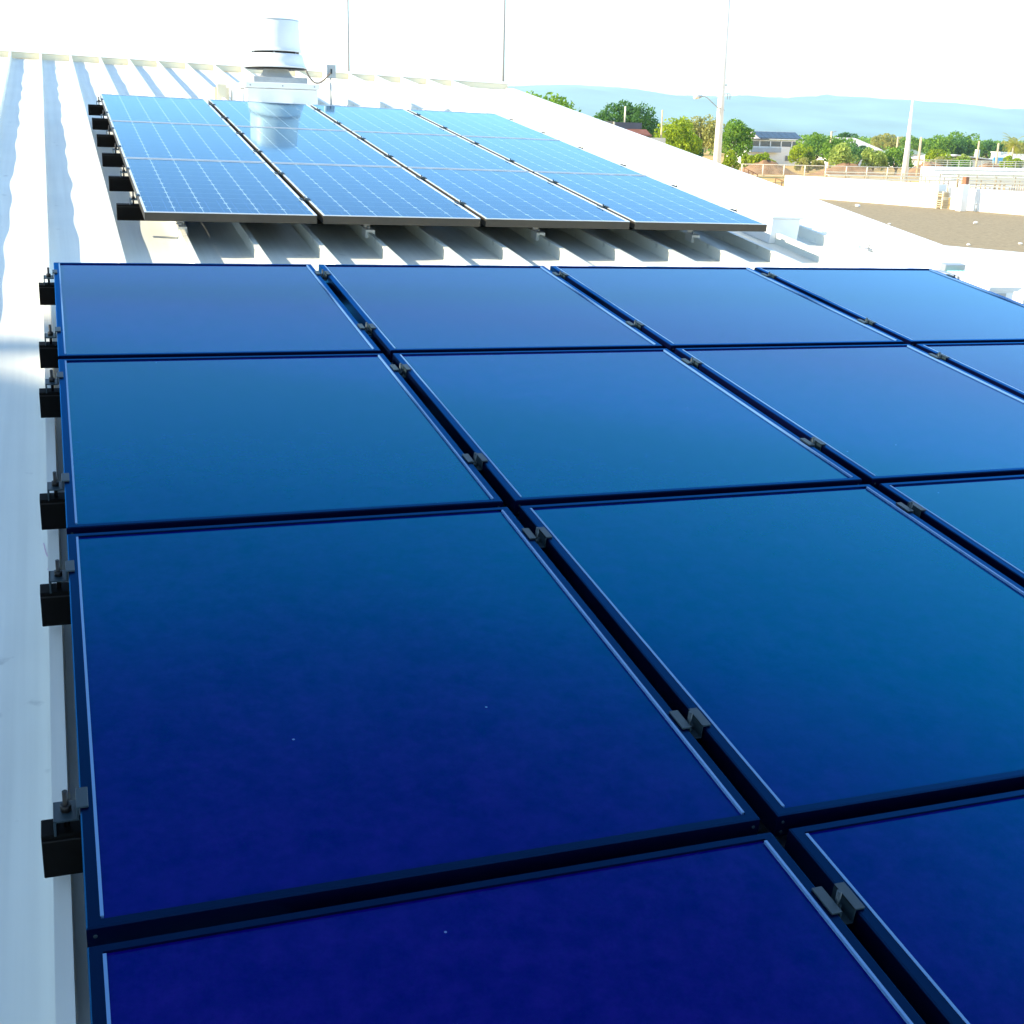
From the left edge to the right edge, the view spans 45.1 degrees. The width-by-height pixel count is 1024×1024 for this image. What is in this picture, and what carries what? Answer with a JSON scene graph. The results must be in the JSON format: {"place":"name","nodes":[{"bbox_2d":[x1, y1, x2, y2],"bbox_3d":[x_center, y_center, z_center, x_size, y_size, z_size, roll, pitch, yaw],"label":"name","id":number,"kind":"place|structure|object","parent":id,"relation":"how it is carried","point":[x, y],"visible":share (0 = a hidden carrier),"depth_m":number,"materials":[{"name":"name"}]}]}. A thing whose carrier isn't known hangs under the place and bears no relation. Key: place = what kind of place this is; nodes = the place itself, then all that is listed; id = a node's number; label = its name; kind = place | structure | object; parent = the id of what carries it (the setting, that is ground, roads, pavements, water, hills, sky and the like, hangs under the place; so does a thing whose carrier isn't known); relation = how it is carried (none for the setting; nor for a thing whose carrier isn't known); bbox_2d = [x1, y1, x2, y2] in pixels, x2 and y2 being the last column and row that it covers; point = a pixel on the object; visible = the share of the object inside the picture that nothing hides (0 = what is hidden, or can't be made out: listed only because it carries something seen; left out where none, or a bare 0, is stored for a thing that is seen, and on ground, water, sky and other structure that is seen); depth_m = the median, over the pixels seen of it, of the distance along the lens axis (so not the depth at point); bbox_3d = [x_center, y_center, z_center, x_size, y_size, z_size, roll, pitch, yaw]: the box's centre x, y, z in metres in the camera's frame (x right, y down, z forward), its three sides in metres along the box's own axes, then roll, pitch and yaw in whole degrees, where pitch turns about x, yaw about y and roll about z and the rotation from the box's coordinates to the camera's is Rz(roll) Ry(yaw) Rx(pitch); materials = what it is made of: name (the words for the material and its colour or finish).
{"place":"outdoors","nodes":[
{"label":"outdoors","id":0,"kind":"place"},
{"bbox_2d":[0,0,1023,108],"label":"sky","id":1,"kind":"structure","parent":0,"point":[971,52],"materials":[{"name":"white"}]},
{"bbox_2d":[605,106,665,142],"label":"dark clad building","id":2,"kind":"structure","parent":0,"point":[634,127],"depth_m":120.97,"materials":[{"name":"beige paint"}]},
{"bbox_2d":[508,85,1023,142],"bbox_3d":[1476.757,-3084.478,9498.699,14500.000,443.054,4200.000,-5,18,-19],"label":"mountains","id":3,"kind":"structure","parent":0,"point":[826,114],"depth_m":9121.44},
{"bbox_2d":[735,131,803,165],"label":"solar house","id":4,"kind":"structure","parent":0,"point":[776,146],"depth_m":281.16,"materials":[{"name":"white glass"}]},
{"bbox_2d":[702,146,988,208],"bbox_3d":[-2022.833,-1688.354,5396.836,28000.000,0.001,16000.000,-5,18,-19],"label":"ground","id":5,"kind":"structure","parent":0,"point":[770,178],"depth_m":203.13,"materials":[{"name":"beige soil"}]},
{"bbox_2d":[347,0,349,70],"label":"light pole","id":6,"kind":"object","parent":5,"relation":"on","point":[348,35],"visible":0.42,"depth_m":137.23,"materials":[{"name":"grey metal"}]},
{"bbox_2d":[502,0,505,81],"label":"light pole","id":7,"kind":"object","parent":5,"relation":"on","point":[503,41],"visible":0.49,"depth_m":120.36,"materials":[{"name":"grey metal"}]},
{"bbox_2d":[0,48,1023,1023],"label":"roof","id":8,"kind":"structure","parent":5,"relation":"on","point":[58,200],"depth_m":7.10,"materials":[{"name":"paint"}]},
{"bbox_2d":[213,84,235,99],"bbox_3d":[-2.992,-4.333,12.812,0.235,0.230,0.170,-5,18,-19],"label":"vent hood","id":9,"kind":"object","parent":8,"relation":"on","point":[220,91],"visible":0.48,"depth_m":12.75,"materials":[{"name":"beige paint"}]},
{"bbox_2d":[236,18,319,105],"bbox_3d":[-2.488,-4.684,12.999,0.770,0.951,0.764,-5,18,-19],"label":"exhaust fan","id":10,"kind":"object","parent":8,"relation":"on","point":[275,56],"visible":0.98,"depth_m":12.74,"materials":[{"name":"white metal"}]},
{"bbox_2d":[88,97,513,125],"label":"mounting rail","id":11,"kind":"object","parent":8,"relation":"on","point":[96,109],"visible":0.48,"depth_m":10.49,"materials":[{"name":"black metal"}]},
{"bbox_2d":[100,94,229,125],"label":"solar panel","id":12,"kind":"object","parent":11,"relation":"on","point":[136,108],"visible":0.91,"depth_m":10.19,"materials":[{"name":"blue glass"}]},
{"bbox_2d":[208,99,346,130],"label":"solar panel","id":13,"kind":"object","parent":11,"relation":"on","point":[271,114],"visible":0.88,"depth_m":10.49,"materials":[{"name":"blue glass"}]},
{"bbox_2d":[310,104,456,135],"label":"solar panel","id":14,"kind":"object","parent":11,"relation":"on","point":[370,119],"visible":0.87,"depth_m":10.81,"materials":[{"name":"blue glass"}]},
{"bbox_2d":[407,109,559,139],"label":"solar panel","id":15,"kind":"object","parent":11,"relation":"on","point":[459,124],"visible":0.87,"depth_m":11.12,"materials":[{"name":"blue glass"}]},
{"bbox_2d":[92,110,545,140],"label":"mounting rail","id":16,"kind":"object","parent":8,"relation":"on","point":[101,123],"visible":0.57,"depth_m":9.75,"materials":[{"name":"black metal"}]},
{"bbox_2d":[325,64,335,104],"bbox_3d":[-1.903,-4.450,12.951,0.105,0.475,0.070,-5,18,-19],"label":"switch post","id":17,"kind":"object","parent":8,"relation":"on","point":[330,68],"visible":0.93,"depth_m":12.89,"materials":[{"name":"metal"}]},
{"bbox_2d":[96,125,582,148],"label":"mounting rail","id":18,"kind":"object","parent":8,"relation":"on","point":[106,140],"visible":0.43,"depth_m":8.99,"materials":[{"name":"black metal"}]},
{"bbox_2d":[110,121,264,162],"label":"solar panel","id":19,"kind":"object","parent":18,"relation":"on","point":[154,140],"visible":0.92,"depth_m":8.66,"materials":[{"name":"blue glass"}]},
{"bbox_2d":[235,126,401,166],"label":"solar panel","id":20,"kind":"object","parent":18,"relation":"on","point":[305,146],"visible":0.88,"depth_m":8.97,"materials":[{"name":"blue glass"}]},
{"bbox_2d":[352,131,528,171],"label":"solar panel","id":21,"kind":"object","parent":18,"relation":"on","point":[406,150],"visible":0.87,"depth_m":9.29,"materials":[{"name":"blue glass"}]},
{"bbox_2d":[461,136,646,175],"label":"solar panel","id":22,"kind":"object","parent":18,"relation":"on","point":[542,155],"visible":0.87,"depth_m":9.60,"materials":[{"name":"blue glass"}]},
{"bbox_2d":[102,143,625,166],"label":"mounting rail","id":23,"kind":"object","parent":8,"relation":"on","point":[113,159],"visible":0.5,"depth_m":8.25,"materials":[{"name":"black metal"}]},
{"bbox_2d":[41,708,710,877],"bbox_3d":[1.418,0.431,2.761,4.625,0.210,0.153,-4,25,-20],"label":"mounting rail","id":24,"kind":"object","parent":8,"relation":"on","point":[61,840],"visible":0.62,"depth_m":2.02,"materials":[{"name":"black metal"}]},
{"bbox_2d":[108,165,677,191],"bbox_3d":[-0.619,-2.096,8.083,3.852,0.210,0.153,-4,25,-20],"label":"mounting rail","id":25,"kind":"object","parent":8,"relation":"on","point":[120,183],"visible":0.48,"depth_m":7.49,"materials":[{"name":"black metal"}]},
{"bbox_2d":[124,158,316,223],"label":"solar panel","id":26,"kind":"object","parent":25,"relation":"on","point":[204,191],"visible":1,"depth_m":7.02,"materials":[{"name":"blue glass"}]},
{"bbox_2d":[271,163,480,226],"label":"solar panel","id":27,"kind":"object","parent":25,"relation":"on","point":[360,195],"visible":0.96,"depth_m":7.34,"materials":[{"name":"blue glass"}]},
{"bbox_2d":[408,167,629,228],"bbox_3d":[-0.012,-2.020,7.882,0.896,0.046,1.736,-4,25,-19],"label":"solar panel","id":28,"kind":"object","parent":25,"relation":"on","point":[494,198],"visible":0.95,"depth_m":7.65,"materials":[{"name":"blue glass"}]},
{"bbox_2d":[534,172,766,231],"bbox_3d":[0.863,-2.076,8.192,0.896,0.046,1.736,-4,25,-19],"label":"solar panel","id":29,"kind":"object","parent":25,"relation":"on","point":[641,202],"visible":0.95,"depth_m":7.97,"materials":[{"name":"blue glass"}]},
{"bbox_2d":[116,192,736,242],"bbox_3d":[-0.333,-1.744,7.341,3.852,0.210,0.153,-4,25,-20],"label":"mounting rail","id":30,"kind":"object","parent":8,"relation":"on","point":[129,211],"visible":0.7,"depth_m":6.84,"materials":[{"name":"black metal"}]},
{"bbox_2d":[39,437,825,529],"bbox_3d":[0.967,-0.126,3.933,4.625,0.210,0.153,-4,25,-20],"label":"mounting rail","id":31,"kind":"object","parent":8,"relation":"on","point":[52,511],"visible":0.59,"depth_m":3.20,"materials":[{"name":"black metal"}]},
{"bbox_2d":[39,318,875,367],"bbox_3d":[0.515,-0.682,5.104,4.625,0.210,0.153,-4,25,-20],"label":"mounting rail","id":32,"kind":"object","parent":8,"relation":"on","point":[48,352],"visible":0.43,"depth_m":4.37,"materials":[{"name":"black metal"}]},
{"bbox_2d":[40,501,925,626],"bbox_3d":[1.137,0.084,3.491,4.625,0.210,0.153,-4,25,-20],"label":"mounting rail","id":33,"kind":"object","parent":8,"relation":"on","point":[55,602],"visible":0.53,"depth_m":2.75,"materials":[{"name":"black metal"}]},
{"bbox_2d":[67,507,759,947],"bbox_3d":[-0.311,0.310,2.518,1.100,0.047,1.339,-4,25,-19],"label":"solar panel","id":34,"kind":"object","parent":33,"relation":"on","point":[279,717],"visible":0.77,"depth_m":2.29,"materials":[{"name":"glass"}]},
{"bbox_2d":[519,484,1023,836],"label":"solar panel","id":35,"kind":"object","parent":33,"relation":"on","point":[818,655],"visible":0.98,"depth_m":2.75,"materials":[{"name":"glass"}]},
{"bbox_2d":[878,475,1023,587],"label":"solar panel","id":36,"kind":"object","parent":33,"relation":"on","point":[981,518],"visible":0.85,"depth_m":3.52,"materials":[{"name":"glass"}]},
{"bbox_2d":[39,352,949,417],"bbox_3d":[0.685,-0.472,4.662,4.625,0.210,0.153,-4,25,-19],"label":"mounting rail","id":37,"kind":"object","parent":8,"relation":"on","point":[50,406],"visible":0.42,"depth_m":3.93,"materials":[{"name":"black metal"}]},
{"bbox_2d":[58,353,502,534],"bbox_3d":[-0.762,-0.246,3.689,1.100,0.048,1.339,-4,25,-20],"label":"solar panel","id":38,"kind":"object","parent":37,"relation":"on","point":[161,442],"visible":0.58,"depth_m":3.53,"materials":[{"name":"glass"}]},
{"bbox_2d":[392,348,861,515],"bbox_3d":[0.306,-0.315,4.068,1.100,0.047,1.339,-4,25,-19],"label":"solar panel","id":39,"kind":"object","parent":37,"relation":"on","point":[551,427],"visible":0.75,"depth_m":3.92,"materials":[{"name":"glass"}]},
{"bbox_2d":[674,344,1023,489],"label":"solar panel","id":40,"kind":"object","parent":37,"relation":"on","point":[874,416],"visible":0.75,"depth_m":4.38,"materials":[{"name":"glass"}]},
{"bbox_2d":[915,342,1023,398],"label":"solar panel","id":41,"kind":"object","parent":37,"relation":"on","point":[1000,364],"visible":0.81,"depth_m":5.07,"materials":[{"name":"glass"}]},
{"bbox_2d":[39,267,955,304],"bbox_3d":[0.234,-1.029,5.833,4.625,0.210,0.153,-4,25,-19],"label":"mounting rail","id":42,"kind":"object","parent":8,"relation":"on","point":[46,293],"visible":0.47,"depth_m":5.10,"materials":[{"name":"black metal"}]},
{"bbox_2d":[54,262,380,359],"bbox_3d":[-1.213,-0.803,4.861,1.100,0.048,1.340,-4,25,-20],"label":"solar panel","id":43,"kind":"object","parent":42,"relation":"on","point":[129,310],"visible":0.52,"depth_m":4.74,"materials":[{"name":"blue glass"}]},
{"bbox_2d":[319,264,662,361],"bbox_3d":[-0.145,-0.871,5.239,1.100,0.047,1.339,-4,25,-19],"label":"solar panel","id":44,"kind":"object","parent":42,"relation":"on","point":[438,308],"visible":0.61,"depth_m":5.12,"materials":[{"name":"glass"}]},
{"bbox_2d":[550,266,903,352],"bbox_3d":[0.922,-0.939,5.618,1.100,0.047,1.339,-4,25,-19],"label":"solar panel","id":45,"kind":"object","parent":42,"relation":"on","point":[671,309],"visible":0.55,"depth_m":5.51,"materials":[{"name":"glass"}]},
{"bbox_2d":[754,267,1023,346],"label":"solar panel","id":46,"kind":"object","parent":42,"relation":"on","point":[913,306],"visible":0.73,"depth_m":5.96,"materials":[{"name":"glass"}]},
{"bbox_2d":[741,205,803,243],"bbox_3d":[1.759,-1.956,8.384,0.242,0.182,0.404,-4,25,-19],"label":"junction box","id":47,"kind":"object","parent":8,"relation":"on","point":[780,221],"visible":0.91,"depth_m":8.24,"materials":[{"name":"white metal"}]},
{"bbox_2d":[811,882,864,924],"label":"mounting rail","id":48,"kind":"object","parent":8,"relation":"on","point":[843,903],"visible":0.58,"depth_m":1.94,"materials":[{"name":"black metal"}]},
{"bbox_2d":[87,832,925,1023],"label":"solar panel","id":49,"kind":"object","parent":48,"relation":"on","point":[751,929],"visible":1,"depth_m":1.78,"materials":[{"name":"glass"}]},
{"bbox_2d":[784,789,1023,1023],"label":"solar panel","id":50,"kind":"object","parent":48,"relation":"on","point":[936,927],"visible":0.92,"depth_m":1.99,"materials":[{"name":"glass"}]},
{"bbox_2d":[939,263,966,271],"bbox_3d":[2.548,-1.308,7.059,0.140,0.195,0.186,-4,25,-19],"label":"cable bracket","id":51,"kind":"object","parent":8,"relation":"on","point":[953,267],"visible":0.24,"depth_m":7.06,"materials":[{"name":"metal"}]},
{"bbox_2d":[950,272,1022,298],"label":"combiner box","id":52,"kind":"object","parent":8,"relation":"on","point":[1001,287],"visible":0.29,"depth_m":6.72,"materials":[{"name":"white metal"}]},
{"bbox_2d":[526,91,580,111],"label":"broadleaf tree","id":53,"kind":"object","parent":5,"relation":"on","point":[561,102],"visible":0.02,"depth_m":100.93,"materials":[{"name":"green plant"}]},
{"bbox_2d":[592,99,660,137],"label":"broadleaf tree","id":54,"kind":"object","parent":5,"relation":"on","point":[635,113],"visible":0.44,"depth_m":161.09,"materials":[{"name":"green plant"}]},
{"bbox_2d":[653,116,702,154],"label":"broadleaf tree","id":55,"kind":"object","parent":5,"relation":"on","point":[674,133],"visible":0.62,"depth_m":137.81,"materials":[{"name":"green plant"}]},
{"bbox_2d":[683,114,726,156],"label":"broadleaf tree","id":56,"kind":"object","parent":5,"relation":"on","point":[705,133],"visible":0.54,"depth_m":178.71,"materials":[{"name":"green plant"}]},
{"bbox_2d":[693,0,730,163],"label":"light pole","id":57,"kind":"object","parent":5,"relation":"on","point":[719,124],"visible":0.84,"depth_m":61.40,"materials":[{"name":"white metal"}]},
{"bbox_2d":[721,149,740,169],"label":"bush","id":58,"kind":"object","parent":5,"relation":"on","point":[730,160],"visible":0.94,"depth_m":136.43,"materials":[{"name":"green plant"}]},
{"bbox_2d":[721,117,755,168],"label":"broadleaf tree","id":59,"kind":"object","parent":5,"relation":"on","point":[738,137],"visible":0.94,"depth_m":156.82,"materials":[{"name":"green plant"}]},
{"bbox_2d":[740,152,775,166],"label":"broadleaf tree","id":60,"kind":"object","parent":5,"relation":"on","point":[751,159],"visible":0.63,"depth_m":218.19,"materials":[{"name":"green plant"}]},
{"bbox_2d":[740,159,801,174],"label":"earth mound","id":61,"kind":"object","parent":5,"relation":"on","point":[772,168],"visible":0.64,"depth_m":203.96,"materials":[{"name":"brown soil"}]},
{"bbox_2d":[787,143,815,169],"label":"broadleaf tree","id":62,"kind":"object","parent":5,"relation":"on","point":[797,152],"visible":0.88,"depth_m":236.24,"materials":[{"name":"green plant"}]},
{"bbox_2d":[794,157,825,172],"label":"broadleaf tree","id":63,"kind":"object","parent":5,"relation":"on","point":[804,161],"visible":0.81,"depth_m":219.02,"materials":[{"name":"green plant"}]},
{"bbox_2d":[795,132,835,161],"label":"broadleaf tree","id":64,"kind":"object","parent":5,"relation":"on","point":[815,142],"visible":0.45,"depth_m":258.64,"materials":[{"name":"green plant"}]},
{"bbox_2d":[738,164,920,178],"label":"chain link fence","id":65,"kind":"object","parent":5,"relation":"on","point":[825,169],"visible":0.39,"depth_m":191.61,"materials":[{"name":"metal"}]},
{"bbox_2d":[819,137,842,167],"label":"broadleaf tree","id":66,"kind":"object","parent":5,"relation":"on","point":[826,148],"visible":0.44,"depth_m":229.02,"materials":[{"name":"green plant"}]},
{"bbox_2d":[805,162,881,175],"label":"earth mound","id":67,"kind":"object","parent":5,"relation":"on","point":[831,169],"visible":0.56,"depth_m":205.74,"materials":[{"name":"brown soil"}]},
{"bbox_2d":[828,142,859,166],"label":"broadleaf tree","id":68,"kind":"object","parent":5,"relation":"on","point":[840,153],"visible":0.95,"depth_m":218.86,"materials":[{"name":"green plant"}]},
{"bbox_2d":[837,132,857,138],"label":"broadleaf tree","id":69,"kind":"object","parent":5,"relation":"on","point":[846,135],"visible":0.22,"depth_m":341.96,"materials":[{"name":"green plant"}]},
{"bbox_2d":[841,137,855,147],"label":"broadleaf tree","id":70,"kind":"object","parent":5,"relation":"on","point":[847,141],"visible":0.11,"depth_m":259.17,"materials":[{"name":"green plant"}]},
{"bbox_2d":[850,142,870,164],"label":"broadleaf tree","id":71,"kind":"object","parent":5,"relation":"on","point":[855,150],"visible":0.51,"depth_m":247.89,"materials":[{"name":"green plant"}]},
{"bbox_2d":[701,134,1023,159],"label":"distant wood","id":72,"kind":"object","parent":5,"relation":"on","point":[866,139],"visible":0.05,"depth_m":468.46,"materials":[{"name":"green plant"}]},
{"bbox_2d":[860,147,888,169],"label":"broadleaf tree","id":73,"kind":"object","parent":5,"relation":"on","point":[871,159],"visible":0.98,"depth_m":221.49,"materials":[{"name":"green plant"}]},
{"bbox_2d":[869,133,904,150],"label":"broadleaf tree","id":74,"kind":"object","parent":5,"relation":"on","point":[889,141],"visible":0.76,"depth_m":378.44,"materials":[{"name":"green plant"}]},
{"bbox_2d":[882,146,914,171],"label":"broadleaf tree","id":75,"kind":"object","parent":5,"relation":"on","point":[895,155],"visible":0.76,"depth_m":222.33,"materials":[{"name":"green plant"}]},
{"bbox_2d":[900,87,914,181],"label":"light pole","id":76,"kind":"object","parent":5,"relation":"on","point":[905,165],"visible":0.66,"depth_m":143.58,"materials":[{"name":"white metal"}]},
{"bbox_2d":[900,135,925,151],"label":"broadleaf tree","id":77,"kind":"object","parent":5,"relation":"on","point":[914,143],"visible":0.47,"depth_m":368.18,"materials":[{"name":"green plant"}]},
{"bbox_2d":[915,137,921,177],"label":"utility pole","id":78,"kind":"object","parent":5,"relation":"on","point":[918,158],"visible":0.91,"depth_m":202.16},
{"bbox_2d":[896,161,944,175],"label":"earth mound","id":79,"kind":"object","parent":5,"relation":"on","point":[930,163],"visible":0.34,"depth_m":209.44,"materials":[{"name":"beige soil"}]},
{"bbox_2d":[825,171,1023,191],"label":"bleachers","id":80,"kind":"object","parent":5,"relation":"on","point":[906,179],"visible":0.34,"depth_m":110.87,"materials":[{"name":"beige paint"}]},
{"bbox_2d":[922,149,951,162],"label":"broadleaf tree","id":81,"kind":"object","parent":5,"relation":"on","point":[931,154],"visible":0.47,"depth_m":237.11,"materials":[{"name":"green plant"}]},
{"bbox_2d":[922,134,956,157],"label":"broadleaf tree","id":82,"kind":"object","parent":5,"relation":"on","point":[940,142],"visible":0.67,"depth_m":305.34,"materials":[{"name":"green plant"}]},
{"bbox_2d":[928,156,951,166],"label":"broadleaf tree","id":83,"kind":"object","parent":5,"relation":"on","point":[939,160],"visible":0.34,"depth_m":216.80,"materials":[{"name":"green plant"}]},
{"bbox_2d":[951,159,973,166],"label":"broadleaf tree","id":84,"kind":"object","parent":5,"relation":"on","point":[968,164],"visible":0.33,"depth_m":222.26,"materials":[{"name":"green plant"}]},
{"bbox_2d":[951,137,974,159],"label":"broadleaf tree","id":85,"kind":"object","parent":5,"relation":"on","point":[964,146],"visible":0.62,"depth_m":309.81,"materials":[{"name":"green plant"}]},
{"bbox_2d":[945,130,984,155],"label":"broadleaf tree","id":86,"kind":"object","parent":5,"relation":"on","point":[951,136],"visible":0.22,"depth_m":318.08,"materials":[{"name":"green plant"}]},
{"bbox_2d":[919,159,1023,197],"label":"grandstand","id":87,"kind":"object","parent":5,"relation":"on","point":[943,171],"visible":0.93,"depth_m":133.91,"materials":[{"name":"white paint"}]},
{"bbox_2d":[956,175,1023,191],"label":"bleachers","id":88,"kind":"object","parent":5,"relation":"on","point":[1000,183],"visible":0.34,"depth_m":107.42,"materials":[{"name":"beige paint"}]},
{"bbox_2d":[979,140,1007,157],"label":"broadleaf tree","id":89,"kind":"object","parent":5,"relation":"on","point":[989,146],"visible":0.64,"depth_m":345.79,"materials":[{"name":"green plant"}]},
{"bbox_2d":[999,155,1023,167],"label":"broadleaf tree","id":90,"kind":"object","parent":5,"relation":"on","point":[1007,158],"visible":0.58,"depth_m":231.52,"materials":[{"name":"green plant"}]},
{"bbox_2d":[1001,137,1023,153],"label":"broadleaf tree","id":91,"kind":"object","parent":5,"relation":"on","point":[1018,145],"visible":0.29,"depth_m":395.79,"materials":[{"name":"green plant"}]},
{"bbox_2d":[815,137,881,167],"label":"hip house","id":92,"kind":"structure","parent":0,"point":[859,142],"depth_m":279.06,"materials":[{"name":"white glass"}]},
{"bbox_2d":[784,175,1023,252],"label":"neighbour building","id":93,"kind":"structure","parent":0,"point":[997,215],"depth_m":31.64,"materials":[{"name":"white paint"}]},
{"bbox_2d":[934,191,949,208],"bbox_3d":[11.619,-8.429,33.300,0.200,0.450,0.338,-5,18,-19],"label":"slat stack","id":94,"kind":"object","parent":93,"relation":"on","point":[942,202],"visible":1,"depth_m":33.22,"materials":[{"name":"beige paint"}]},
{"bbox_2d":[911,150,998,166],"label":"house","id":95,"kind":"structure","parent":0,"point":[979,163],"depth_m":277.19,"materials":[{"name":"white glass"}]},
{"bbox_2d":[955,177,969,210],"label":"white pier","id":96,"kind":"structure","parent":0,"point":[962,196],"depth_m":32.06,"materials":[{"name":"paint"}]},
{"bbox_2d":[989,154,1023,167],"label":"palm house","id":97,"kind":"structure","parent":0,"point":[1020,156],"depth_m":277.78,"materials":[{"name":"glass"}]},
{"bbox_2d":[1001,133,1023,158],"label":"palm tree","id":98,"kind":"object","parent":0,"point":[1014,145],"visible":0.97,"depth_m":261.12,"materials":[{"name":"green plant"}]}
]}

